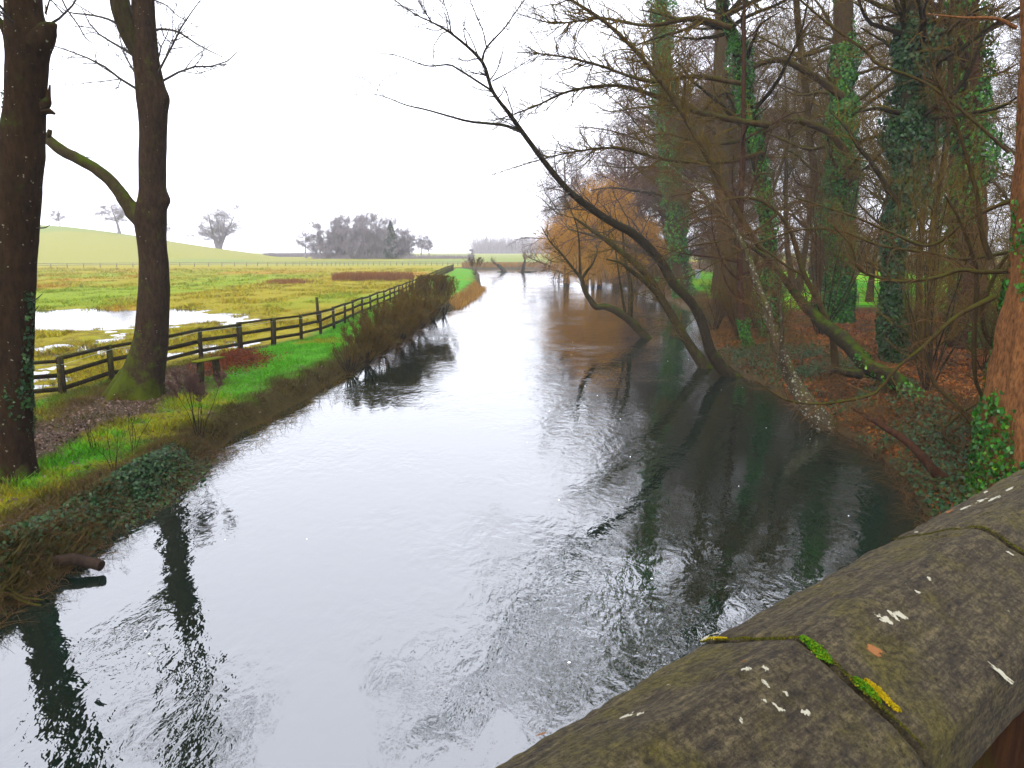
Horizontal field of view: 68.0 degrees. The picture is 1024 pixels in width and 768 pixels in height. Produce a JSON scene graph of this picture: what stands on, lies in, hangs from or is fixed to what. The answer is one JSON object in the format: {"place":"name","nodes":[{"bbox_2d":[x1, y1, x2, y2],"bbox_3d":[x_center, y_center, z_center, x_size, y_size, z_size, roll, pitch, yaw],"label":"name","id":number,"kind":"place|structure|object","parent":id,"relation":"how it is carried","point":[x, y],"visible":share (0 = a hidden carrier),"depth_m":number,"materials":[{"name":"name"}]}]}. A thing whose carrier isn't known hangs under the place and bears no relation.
{"place":"outdoors","nodes":[
{"label":"outdoors","id":0,"kind":"place"},
{"bbox_2d":[34,308,277,388],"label":"flood water","id":1,"kind":"structure","parent":0,"point":[83,319],"depth_m":47.39,"materials":[{"name":"white liquid"}]},
{"bbox_2d":[0,269,929,767],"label":"river","id":2,"kind":"structure","parent":0,"point":[508,515],"depth_m":11.40,"materials":[{"name":"grey liquid"}]},
{"bbox_2d":[0,225,999,614],"bbox_3d":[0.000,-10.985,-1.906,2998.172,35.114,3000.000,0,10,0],"label":"ground","id":3,"kind":"structure","parent":0,"point":[96,249],"depth_m":58.09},
{"bbox_2d":[0,0,76,482],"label":"bare tree","id":4,"kind":"object","parent":3,"relation":"on","point":[28,32],"visible":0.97,"depth_m":12.73,"materials":[{"name":"brown plant"}]},
{"bbox_2d":[0,494,109,614],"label":"ground ivy","id":5,"kind":"object","parent":3,"relation":"on","point":[32,518],"visible":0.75,"depth_m":10.98,"materials":[{"name":"green plant"}]},
{"bbox_2d":[52,553,104,570],"bbox_3d":[-6.168,2.533,10.818,0.710,0.236,0.193,1,10,4],"label":"log","id":6,"kind":"object","parent":3,"relation":"on","point":[91,562],"visible":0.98,"depth_m":10.76,"materials":[{"name":"wood"}]},
{"bbox_2d":[35,377,175,415],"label":"dead stems","id":7,"kind":"object","parent":3,"relation":"on","point":[96,390],"visible":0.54,"depth_m":20.81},
{"bbox_2d":[89,199,130,233],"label":"bare tree","id":8,"kind":"object","parent":3,"relation":"on","point":[116,218],"visible":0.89,"depth_m":326.18,"materials":[{"name":"grey plant"}]},
{"bbox_2d":[0,411,252,635],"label":"bank bramble","id":9,"kind":"object","parent":3,"relation":"on","point":[129,510],"visible":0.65,"depth_m":12.63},
{"bbox_2d":[34,388,224,442],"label":"dead stems","id":10,"kind":"object","parent":3,"relation":"on","point":[50,419],"visible":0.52,"depth_m":18.55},
{"bbox_2d":[40,435,241,557],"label":"ground ivy","id":11,"kind":"object","parent":3,"relation":"on","point":[137,489],"visible":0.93,"depth_m":13.81,"materials":[{"name":"green plant"}]},
{"bbox_2d":[46,0,257,400],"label":"bare tree","id":12,"kind":"object","parent":3,"relation":"on","point":[140,375],"visible":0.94,"depth_m":20.41,"materials":[{"name":"brown plant"}]},
{"bbox_2d":[0,365,327,575],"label":"leaf litter","id":13,"kind":"object","parent":3,"relation":"on","point":[88,420],"visible":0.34,"depth_m":18.34,"materials":[{"name":"brown plant"}]},
{"bbox_2d":[164,367,227,436],"bbox_3d":[-7.093,0.433,17.023,1.366,1.652,0.986,0,10,0],"label":"clipped sapling","id":14,"kind":"object","parent":3,"relation":"on","point":[192,386],"visible":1,"depth_m":17.02,"materials":[{"name":"brown plant"}]},
{"bbox_2d":[191,356,224,383],"bbox_3d":[-9.491,-0.402,23.783,0.319,0.835,1.003,6,12,31],"label":"bench","id":15,"kind":"object","parent":3,"relation":"on","point":[215,365],"visible":0.71,"depth_m":23.62,"materials":[{"name":"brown wood"}]},
{"bbox_2d":[179,202,245,248],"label":"bare tree","id":16,"kind":"object","parent":3,"relation":"on","point":[218,228],"visible":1,"depth_m":336.68,"materials":[{"name":"grey plant"}]},
{"bbox_2d":[0,302,449,603],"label":"bank grass","id":17,"kind":"structure","parent":3,"relation":"on","point":[55,458],"depth_m":16.51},
{"bbox_2d":[185,346,286,376],"bbox_3d":[-9.880,-0.856,27.722,3.699,1.165,8.091,0,10,0],"label":"bracken heap","id":18,"kind":"object","parent":3,"relation":"on","point":[234,359],"visible":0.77,"depth_m":27.05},
{"bbox_2d":[34,264,453,394],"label":"post and rail fence","id":19,"kind":"object","parent":3,"relation":"on","point":[59,375],"visible":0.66,"depth_m":29.74,"materials":[{"name":"brown wood"}]},
{"bbox_2d":[34,266,455,396],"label":"field grass","id":20,"kind":"structure","parent":3,"relation":"on","point":[101,368],"depth_m":65.36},
{"bbox_2d":[206,349,364,448],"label":"bank bramble","id":21,"kind":"object","parent":3,"relation":"on","point":[322,384],"visible":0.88,"depth_m":21.51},
{"bbox_2d":[37,262,553,267],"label":"field fence","id":22,"kind":"object","parent":3,"relation":"on","point":[285,263],"visible":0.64,"depth_m":221.17,"materials":[{"name":"grey"}]},
{"bbox_2d":[304,219,329,258],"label":"copse tree","id":23,"kind":"object","parent":3,"relation":"on","point":[313,239],"visible":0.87,"depth_m":274.19,"materials":[{"name":"grey plant"}]},
{"bbox_2d":[326,212,354,255],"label":"copse tree","id":24,"kind":"object","parent":3,"relation":"on","point":[343,222],"visible":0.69,"depth_m":273.72,"materials":[{"name":"grey plant"}]},
{"bbox_2d":[335,224,362,258],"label":"copse tree","id":25,"kind":"object","parent":3,"relation":"on","point":[353,246],"visible":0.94,"depth_m":270.31,"materials":[{"name":"grey plant"}]},
{"bbox_2d":[331,335,378,372],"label":"riverside bush","id":26,"kind":"object","parent":3,"relation":"on","point":[347,356],"visible":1,"depth_m":28.45,"materials":[{"name":"brown plant"}]},
{"bbox_2d":[353,223,383,258],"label":"copse tree","id":27,"kind":"object","parent":3,"relation":"on","point":[361,242],"visible":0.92,"depth_m":270.39,"materials":[{"name":"grey plant"}]},
{"bbox_2d":[339,316,400,363],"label":"riverside bush","id":28,"kind":"object","parent":3,"relation":"on","point":[369,334],"visible":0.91,"depth_m":30.53,"materials":[{"name":"brown plant"}]},
{"bbox_2d":[331,270,415,280],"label":"field reeds","id":29,"kind":"object","parent":3,"relation":"on","point":[374,275],"visible":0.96,"depth_m":107.95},
{"bbox_2d":[353,298,419,354],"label":"riverside bush","id":30,"kind":"object","parent":3,"relation":"on","point":[399,323],"visible":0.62,"depth_m":33.06,"materials":[{"name":"brown plant"}]},
{"bbox_2d":[311,254,474,258],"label":"copse undergrowth","id":31,"kind":"object","parent":3,"relation":"on","point":[340,256],"visible":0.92,"depth_m":273.11,"materials":[{"name":"grey"}]},
{"bbox_2d":[375,295,437,344],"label":"riverside bush","id":32,"kind":"object","parent":3,"relation":"on","point":[413,310],"visible":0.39,"depth_m":36.27,"materials":[{"name":"brown plant"}]},
{"bbox_2d":[384,287,444,336],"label":"riverside bush","id":33,"kind":"object","parent":3,"relation":"on","point":[424,302],"visible":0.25,"depth_m":40.28,"materials":[{"name":"brown plant"}]},
{"bbox_2d":[406,274,455,320],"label":"bush","id":34,"kind":"object","parent":3,"relation":"on","point":[440,284],"visible":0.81,"depth_m":49.47,"materials":[{"name":"brown plant"}]},
{"bbox_2d":[449,280,487,307],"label":"bank reeds","id":35,"kind":"object","parent":3,"relation":"on","point":[475,289],"visible":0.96,"depth_m":73.41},
{"bbox_2d":[335,0,741,376],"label":"leaning tree","id":36,"kind":"object","parent":3,"relation":"on","point":[721,366],"visible":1,"depth_m":24.09,"materials":[{"name":"brown plant"}]},
{"bbox_2d":[505,132,614,281],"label":"overhanging tree","id":37,"kind":"object","parent":3,"relation":"on","point":[571,175],"visible":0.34,"depth_m":118.28,"materials":[{"name":"brown plant"}]},
{"bbox_2d":[463,234,706,253],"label":"wood","id":38,"kind":"object","parent":3,"relation":"on","point":[495,246],"visible":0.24,"depth_m":872.32,"materials":[{"name":"grey"}]},
{"bbox_2d":[522,194,651,337],"bbox_3d":[3.960,-6.091,39.857,7.118,8.116,2.633,0,10,0],"label":"leaning tree","id":39,"kind":"object","parent":3,"relation":"on","point":[635,326],"visible":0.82,"depth_m":39.94,"materials":[{"name":"brown plant"}]},
{"bbox_2d":[516,168,660,286],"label":"weeping willow","id":40,"kind":"object","parent":3,"relation":"on","point":[598,280],"visible":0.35,"depth_m":100.20,"materials":[{"name":"orange plant"}]},
{"bbox_2d":[575,102,664,274],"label":"overhanging tree","id":41,"kind":"object","parent":3,"relation":"on","point":[607,164],"visible":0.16,"depth_m":117.79,"materials":[{"name":"brown plant"}]},
{"bbox_2d":[545,191,712,368],"bbox_3d":[4.744,-4.208,30.604,6.870,7.447,3.560,3,10,19],"label":"leaning tree","id":42,"kind":"object","parent":3,"relation":"on","point":[693,350],"visible":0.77,"depth_m":30.08,"materials":[{"name":"brown plant"}]},
{"bbox_2d":[591,206,668,287],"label":"weeping willow","id":43,"kind":"object","parent":3,"relation":"on","point":[649,236],"visible":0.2,"depth_m":94.45,"materials":[{"name":"orange plant"}]},
{"bbox_2d":[568,0,710,298],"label":"ivy clad tree","id":44,"kind":"object","parent":3,"relation":"on","point":[679,271],"visible":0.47,"depth_m":68.45,"materials":[{"name":"green plant"}]},
{"bbox_2d":[632,102,716,243],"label":"woodland tree","id":45,"kind":"object","parent":3,"relation":"on","point":[655,202],"visible":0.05,"depth_m":84.61,"materials":[{"name":"brown plant"}]},
{"bbox_2d":[609,80,750,278],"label":"overhanging tree","id":46,"kind":"object","parent":3,"relation":"on","point":[640,205],"visible":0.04,"depth_m":103.62,"materials":[{"name":"brown plant"}]},
{"bbox_2d":[546,0,822,293],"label":"overhanging tree","id":47,"kind":"object","parent":3,"relation":"on","point":[646,191],"visible":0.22,"depth_m":81.01,"materials":[{"name":"brown plant"}]},
{"bbox_2d":[626,0,794,293],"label":"brown tree","id":48,"kind":"object","parent":3,"relation":"on","point":[719,63],"visible":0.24,"depth_m":59.97,"materials":[{"name":"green plant"}]},
{"bbox_2d":[686,275,735,329],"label":"shrub","id":49,"kind":"object","parent":3,"relation":"on","point":[718,312],"visible":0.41,"depth_m":40.70,"materials":[{"name":"brown plant"}]},
{"bbox_2d":[624,0,833,337],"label":"ivy clad tree","id":50,"kind":"object","parent":3,"relation":"on","point":[724,12],"visible":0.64,"depth_m":32.21,"materials":[{"name":"green plant"}]},
{"bbox_2d":[473,40,769,148],"bbox_3d":[4.146,-10.893,28.483,11.578,4.204,3.396,0,10,0],"label":"bare branch","id":51,"kind":"object","parent":50,"relation":"attached to","point":[725,118],"visible":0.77,"depth_m":28.60,"materials":[{"name":"brown plant"}]},
{"bbox_2d":[629,0,831,289],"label":"overhanging tree","id":52,"kind":"object","parent":3,"relation":"on","point":[736,183],"visible":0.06,"depth_m":70.00,"materials":[{"name":"brown plant"}]},
{"bbox_2d":[624,117,838,430],"bbox_3d":[6.196,-3.045,20.892,3.175,8.556,6.211,-9,13,-42],"label":"spotted tree","id":53,"kind":"object","parent":3,"relation":"on","point":[786,366],"visible":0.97,"depth_m":20.10,"materials":[{"name":"brown plant"}]},
{"bbox_2d":[651,0,815,349],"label":"thin tree","id":54,"kind":"object","parent":3,"relation":"on","point":[744,330],"visible":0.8,"depth_m":30.44,"materials":[{"name":"brown plant"}]},
{"bbox_2d":[456,108,764,203],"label":"bare branch","id":55,"kind":"object","parent":54,"relation":"attached to","point":[633,151],"visible":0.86,"depth_m":30.81,"materials":[{"name":"brown plant"}]},
{"bbox_2d":[648,164,838,378],"bbox_3d":[7.346,-3.432,23.847,6.197,6.790,1.979,0,10,0],"label":"arching tree","id":56,"kind":"object","parent":3,"relation":"on","point":[823,312],"visible":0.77,"depth_m":23.58,"materials":[{"name":"brown plant"}]},
{"bbox_2d":[627,0,872,296],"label":"woodland tree","id":57,"kind":"object","parent":3,"relation":"on","point":[767,112],"visible":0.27,"depth_m":59.98,"materials":[{"name":"brown plant"}]},
{"bbox_2d":[699,208,801,337],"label":"shrub","id":58,"kind":"object","parent":3,"relation":"on","point":[722,294],"visible":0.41,"depth_m":35.16,"materials":[{"name":"brown plant"}]},
{"bbox_2d":[692,39,816,259],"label":"woodland tree","id":59,"kind":"object","parent":3,"relation":"on","point":[752,171],"visible":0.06,"depth_m":73.45,"materials":[{"name":"brown plant"}]},
{"bbox_2d":[690,291,824,364],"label":"bank bramble","id":60,"kind":"object","parent":3,"relation":"on","point":[725,332],"visible":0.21,"depth_m":34.20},
{"bbox_2d":[496,469,1023,767],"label":"bridge parapet","id":61,"kind":"structure","parent":3,"relation":"on","point":[905,650],"depth_m":1.51,"materials":[{"name":"stone"}]},
{"bbox_2d":[681,172,839,327],"bbox_3d":[12.513,-6.765,38.811,7.717,7.935,4.748,2,10,11],"label":"hazel","id":62,"kind":"object","parent":3,"relation":"on","point":[777,244],"visible":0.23,"depth_m":38.56,"materials":[{"name":"brown plant"}]},
{"bbox_2d":[726,334,852,388],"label":"ground ivy","id":63,"kind":"object","parent":3,"relation":"on","point":[772,364],"visible":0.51,"depth_m":27.43,"materials":[{"name":"green plant"}]},
{"bbox_2d":[704,0,890,293],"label":"woodland tree","id":64,"kind":"object","parent":3,"relation":"on","point":[786,172],"visible":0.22,"depth_m":64.77,"materials":[{"name":"brown plant"}]},
{"bbox_2d":[753,16,880,283],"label":"woodland tree","id":65,"kind":"object","parent":3,"relation":"on","point":[821,120],"visible":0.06,"depth_m":68.57,"materials":[{"name":"brown plant"}]},
{"bbox_2d":[747,1,892,304],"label":"thin tree","id":66,"kind":"object","parent":3,"relation":"on","point":[809,106],"visible":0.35,"depth_m":45.77,"materials":[{"name":"brown plant"}]},
{"bbox_2d":[740,229,925,400],"bbox_3d":[9.310,-2.182,22.752,2.586,5.190,7.252,-2,10,-13],"label":"fallen tree","id":67,"kind":"object","parent":3,"relation":"on","point":[850,346],"visible":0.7,"depth_m":21.66,"materials":[{"name":"wood"}]},
{"bbox_2d":[522,0,770,260],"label":"bare branch","id":68,"kind":"object","parent":67,"relation":"attached to","point":[709,161],"visible":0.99,"depth_m":24.68,"materials":[{"name":"brown plant"}]},
{"bbox_2d":[717,338,977,514],"bbox_3d":[9.883,0.116,22.584,3.710,1.162,22.879,1,10,5],"label":"ground ivy","id":69,"kind":"object","parent":3,"relation":"on","point":[930,501],"visible":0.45,"depth_m":18.93,"materials":[{"name":"green plant"}]},
{"bbox_2d":[719,321,982,441],"bbox_3d":[9.947,-0.795,25.427,5.736,1.924,15.538,0,10,0],"label":"bank bramble","id":70,"kind":"object","parent":3,"relation":"on","point":[813,374],"visible":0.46,"depth_m":23.34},
{"bbox_2d":[710,306,995,513],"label":"leaf litter","id":71,"kind":"object","parent":3,"relation":"on","point":[916,377],"visible":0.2,"depth_m":23.39,"materials":[{"name":"brown plant"}]},
{"bbox_2d":[786,141,923,334],"bbox_3d":[15.527,-6.785,35.433,5.973,8.998,8.584,4,11,21],"label":"hazel","id":72,"kind":"object","parent":3,"relation":"on","point":[821,274],"visible":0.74,"depth_m":34.60,"materials":[{"name":"brown plant"}]},
{"bbox_2d":[720,0,1009,323],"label":"ivy clad tree","id":73,"kind":"object","parent":3,"relation":"on","point":[845,70],"visible":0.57,"depth_m":39.38,"materials":[{"name":"green plant"}]},
{"bbox_2d":[616,91,849,165],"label":"bare branch","id":74,"kind":"object","parent":73,"relation":"attached to","point":[821,128],"visible":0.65,"depth_m":36.38,"materials":[{"name":"brown plant"}]},
{"bbox_2d":[643,28,844,196],"bbox_3d":[11.004,-13.012,36.570,9.750,7.878,3.576,0,10,0],"label":"bare branch","id":75,"kind":"object","parent":73,"relation":"attached to","point":[815,77],"visible":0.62,"depth_m":35.94,"materials":[{"name":"brown plant"}]},
{"bbox_2d":[803,67,948,300],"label":"woodland tree","id":76,"kind":"object","parent":3,"relation":"on","point":[870,284],"visible":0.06,"depth_m":55.66,"materials":[{"name":"green plant"}]},
{"bbox_2d":[832,387,957,485],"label":"branch","id":77,"kind":"object","parent":3,"relation":"on","point":[924,459],"visible":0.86,"depth_m":13.77,"materials":[{"name":"brown plant"}]},
{"bbox_2d":[773,0,1018,273],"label":"woodland tree","id":78,"kind":"object","parent":3,"relation":"on","point":[871,152],"visible":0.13,"depth_m":47.03,"materials":[{"name":"brown plant"}]},
{"bbox_2d":[781,0,1019,363],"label":"ivy clad tree","id":79,"kind":"object","parent":3,"relation":"on","point":[901,45],"visible":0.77,"depth_m":24.59,"materials":[{"name":"green plant"}]},
{"bbox_2d":[807,371,1004,526],"bbox_3d":[9.278,1.050,15.308,5.140,1.749,10.341,2,10,10],"label":"bank bramble","id":80,"kind":"object","parent":3,"relation":"on","point":[880,415],"visible":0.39,"depth_m":16.09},
{"bbox_2d":[800,0,1019,234],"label":"woodland tree","id":81,"kind":"object","parent":3,"relation":"on","point":[876,190],"visible":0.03,"depth_m":58.23,"materials":[{"name":"brown plant"}]},
{"bbox_2d":[816,72,1015,390],"bbox_3d":[11.774,-3.839,20.344,4.970,8.305,8.077,-1,10,-4],"label":"hazel","id":82,"kind":"object","parent":3,"relation":"on","point":[934,282],"visible":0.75,"depth_m":20.69,"materials":[{"name":"brown plant"}]},
{"bbox_2d":[843,210,990,345],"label":"shrub","id":83,"kind":"object","parent":3,"relation":"on","point":[911,286],"visible":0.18,"depth_m":27.45,"materials":[{"name":"brown plant"}]},
{"bbox_2d":[872,413,973,515],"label":"ground ivy","id":84,"kind":"object","parent":3,"relation":"on","point":[926,447],"visible":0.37,"depth_m":15.22,"materials":[{"name":"green plant"}]},
{"bbox_2d":[878,264,970,363],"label":"shrub","id":85,"kind":"object","parent":3,"relation":"on","point":[927,324],"visible":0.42,"depth_m":24.83,"materials":[{"name":"brown plant"}]},
{"bbox_2d":[838,0,1015,360],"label":"thin tree","id":86,"kind":"object","parent":3,"relation":"on","point":[931,174],"visible":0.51,"depth_m":24.78,"materials":[{"name":"brown plant"}]},
{"bbox_2d":[894,277,973,429],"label":"bare branch","id":87,"kind":"object","parent":3,"relation":"on","point":[959,408],"visible":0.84,"depth_m":14.28,"materials":[{"name":"brown plant"}]},
{"bbox_2d":[854,0,1020,349],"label":"ivy clad tree","id":88,"kind":"object","parent":3,"relation":"on","point":[979,94],"visible":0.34,"depth_m":27.98,"materials":[{"name":"green plant"}]},
{"bbox_2d":[864,0,1013,359],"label":"thin tree","id":89,"kind":"object","parent":3,"relation":"on","point":[949,83],"visible":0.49,"depth_m":24.55,"materials":[{"name":"brown plant"}]},
{"bbox_2d":[904,381,982,449],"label":"bare branch","id":90,"kind":"object","parent":3,"relation":"on","point":[948,424],"visible":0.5,"depth_m":15.74,"materials":[{"name":"brown plant"}]},
{"bbox_2d":[903,202,1009,362],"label":"shrub","id":91,"kind":"object","parent":3,"relation":"on","point":[1004,242],"visible":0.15,"depth_m":22.49,"materials":[{"name":"brown plant"}]},
{"bbox_2d":[914,153,1014,336],"bbox_3d":[15.145,-3.673,22.427,5.580,7.255,7.356,-6,12,-31],"label":"tree","id":92,"kind":"object","parent":3,"relation":"on","point":[974,237],"visible":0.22,"depth_m":22.12,"materials":[{"name":"brown plant"}]},
{"bbox_2d":[927,175,1007,396],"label":"bare branch","id":93,"kind":"object","parent":3,"relation":"on","point":[976,299],"visible":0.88,"depth_m":13.95,"materials":[{"name":"brown plant"}]},
{"bbox_2d":[936,249,1008,360],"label":"bare branch","id":94,"kind":"object","parent":93,"relation":"attached to","point":[987,337],"visible":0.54,"depth_m":14.30,"materials":[{"name":"brown plant"}]},
{"bbox_2d":[916,0,1023,499],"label":"redwood tree","id":95,"kind":"object","parent":3,"relation":"on","point":[997,414],"visible":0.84,"depth_m":12.46,"materials":[{"name":"orange plant"}]},
{"bbox_2d":[636,195,1008,285],"bbox_3d":[6.119,-2.923,15.622,7.144,1.994,1.237,3,10,16],"label":"bare branch","id":96,"kind":"object","parent":95,"relation":"attached to","point":[911,250],"visible":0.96,"depth_m":15.33,"materials":[{"name":"brown plant"}]},
{"bbox_2d":[727,294,997,437],"bbox_3d":[5.806,-0.267,12.788,4.399,2.512,1.122,1,10,3],"label":"bare branch","id":97,"kind":"object","parent":95,"relation":"attached to","point":[987,300],"visible":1,"depth_m":12.73,"materials":[{"name":"brown plant"}]},
{"bbox_2d":[759,171,1009,256],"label":"bare branch","id":98,"kind":"object","parent":95,"relation":"attached to","point":[944,238],"visible":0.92,"depth_m":15.50,"materials":[{"name":"brown plant"}]},
{"bbox_2d":[786,0,1010,153],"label":"bare branch","id":99,"kind":"object","parent":95,"relation":"attached to","point":[960,109],"visible":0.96,"depth_m":15.66,"materials":[{"name":"brown plant"}]},
{"bbox_2d":[818,202,1007,300],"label":"bare branch","id":100,"kind":"object","parent":95,"relation":"attached to","point":[860,268],"visible":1,"depth_m":12.79,"materials":[{"name":"brown plant"}]},
{"bbox_2d":[904,15,1011,259],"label":"bare branch","id":101,"kind":"object","parent":95,"relation":"attached to","point":[983,239],"visible":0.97,"depth_m":12.77,"materials":[{"name":"brown plant"}]},
{"bbox_2d":[985,0,1020,217],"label":"woodland tree","id":102,"kind":"object","parent":3,"relation":"on","point":[1013,77],"visible":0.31,"depth_m":41.62,"materials":[{"name":"brown plant"}]},
{"bbox_2d":[987,33,1020,252],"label":"woodland tree","id":103,"kind":"object","parent":3,"relation":"on","point":[1005,143],"visible":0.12,"depth_m":47.79,"materials":[{"name":"brown plant"}]},
{"bbox_2d":[0,0,1019,252],"label":"sky","id":104,"kind":"structure","parent":0,"point":[279,144],"materials":[{"name":"white"}]},
{"bbox_2d":[480,0,732,78],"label":"bare branch","id":105,"kind":"object","parent":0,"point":[711,21],"visible":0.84,"depth_m":26.18,"materials":[{"name":"brown plant"}]},
{"bbox_2d":[484,12,741,128],"bbox_3d":[3.581,-11.261,27.643,9.458,4.286,3.656,0,10,0],"label":"bare branch","id":106,"kind":"object","parent":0,"point":[699,76],"visible":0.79,"depth_m":27.44,"materials":[{"name":"brown plant"}]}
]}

